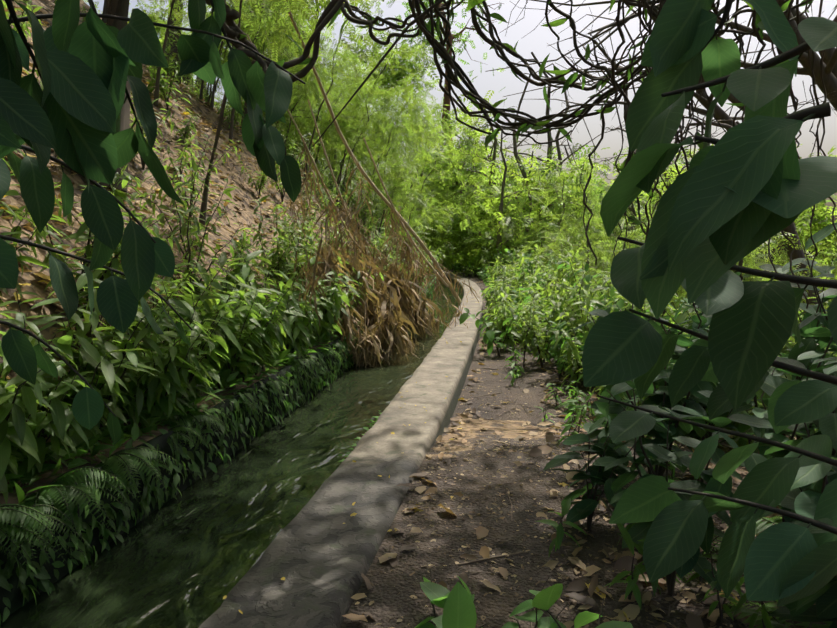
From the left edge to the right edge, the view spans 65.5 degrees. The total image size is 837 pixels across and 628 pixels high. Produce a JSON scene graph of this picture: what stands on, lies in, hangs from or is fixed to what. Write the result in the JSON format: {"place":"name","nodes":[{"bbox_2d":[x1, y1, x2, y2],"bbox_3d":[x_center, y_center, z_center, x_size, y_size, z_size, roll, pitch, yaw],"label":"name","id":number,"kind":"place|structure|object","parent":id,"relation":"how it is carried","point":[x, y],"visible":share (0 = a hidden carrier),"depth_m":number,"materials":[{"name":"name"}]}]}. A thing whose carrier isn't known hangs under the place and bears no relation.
{"place":"outdoors","nodes":[
{"label":"outdoors","id":0,"kind":"place"},
{"bbox_2d":[0,279,463,627],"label":"water","id":1,"kind":"structure","parent":0,"point":[190,555],"depth_m":3.78,"materials":[{"name":"green liquid"}]},
{"bbox_2d":[0,0,834,624],"bbox_3d":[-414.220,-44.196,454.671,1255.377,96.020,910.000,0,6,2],"label":"ground","id":2,"kind":"structure","parent":0,"point":[226,232],"depth_m":8.36,"materials":[{"name":"soil"}]},
{"bbox_2d":[0,285,432,620],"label":"channel wall","id":3,"kind":"structure","parent":2,"relation":"on","point":[15,595],"depth_m":4.06,"materials":[{"name":"plant"}]},
{"bbox_2d":[0,189,375,503],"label":"shrubs","id":4,"kind":"object","parent":3,"relation":"on","point":[18,432],"visible":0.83,"depth_m":4.08,"materials":[{"name":"green plant"}]},
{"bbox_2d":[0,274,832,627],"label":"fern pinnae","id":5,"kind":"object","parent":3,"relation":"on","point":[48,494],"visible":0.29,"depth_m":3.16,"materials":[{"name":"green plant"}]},
{"bbox_2d":[198,270,482,627],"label":"kerb wall","id":6,"kind":"structure","parent":2,"relation":"on","point":[321,551],"depth_m":3.60,"materials":[{"name":"concrete"}]},
{"bbox_2d":[271,139,479,367],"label":"dry grass","id":7,"kind":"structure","parent":2,"relation":"on","point":[385,333],"depth_m":9.09,"materials":[{"name":"brown plant"}]},
{"bbox_2d":[0,1,823,627],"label":"leaf litter","id":8,"kind":"object","parent":2,"relation":"on","point":[622,559],"visible":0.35,"depth_m":4.15,"materials":[{"name":"brown plant"}]},
{"bbox_2d":[0,0,836,627],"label":"undergrowth","id":9,"kind":"object","parent":2,"relation":"on","point":[134,432],"depth_m":5.17,"materials":[{"name":"green plant"}]},
{"bbox_2d":[0,0,836,606],"bbox_3d":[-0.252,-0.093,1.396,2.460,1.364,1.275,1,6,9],"label":"leaves","id":10,"kind":"object","parent":9,"relation":"attached to","point":[784,562],"visible":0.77,"depth_m":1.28,"materials":[{"name":"green plant"}]},
{"bbox_2d":[23,0,836,353],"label":"branches","id":11,"kind":"object","parent":2,"relation":"on","point":[121,10],"visible":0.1,"depth_m":11.44,"materials":[{"name":"brown plant"}]},
{"bbox_2d":[205,0,836,333],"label":"vines","id":12,"kind":"object","parent":11,"relation":"hanging from","point":[233,30],"visible":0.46,"depth_m":3.03,"materials":[{"name":"brown plant"}]},
{"bbox_2d":[83,0,836,322],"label":"tree","id":13,"kind":"object","parent":2,"relation":"on","point":[465,222],"visible":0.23,"depth_m":28.72,"materials":[{"name":"green plant"}]},
{"bbox_2d":[137,0,836,355],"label":"bamboo","id":14,"kind":"object","parent":2,"relation":"on","point":[250,23],"visible":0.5,"depth_m":18.51,"materials":[{"name":"green plant"}]},
{"bbox_2d":[338,248,791,627],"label":"broad leaf plants","id":15,"kind":"object","parent":2,"relation":"on","point":[456,603],"visible":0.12,"depth_m":2.35,"materials":[{"name":"green plant"}]},
{"bbox_2d":[382,0,752,17],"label":"leaves","id":16,"kind":"object","parent":2,"relation":"on","point":[472,4],"visible":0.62,"depth_m":2.20,"materials":[{"name":"plant"}]},
{"bbox_2d":[438,243,836,436],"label":"verge shrub leaves","id":17,"kind":"object","parent":2,"relation":"on","point":[489,336],"visible":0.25,"depth_m":9.76,"materials":[{"name":"green plant"}]},
{"bbox_2d":[543,223,836,627],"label":"leaves","id":18,"kind":"object","parent":2,"relation":"on","point":[808,479],"visible":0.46,"depth_m":3.20,"materials":[{"name":"green plant"}]},
{"bbox_2d":[84,0,836,322],"label":"sky","id":19,"kind":"structure","parent":0,"point":[536,41],"materials":[{"name":"white"}]},
{"bbox_2d":[340,268,825,627],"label":"dirt path","id":20,"kind":"structure","parent":0,"point":[387,588],"depth_m":3.39,"materials":[{"name":"brown soil"}]}
]}

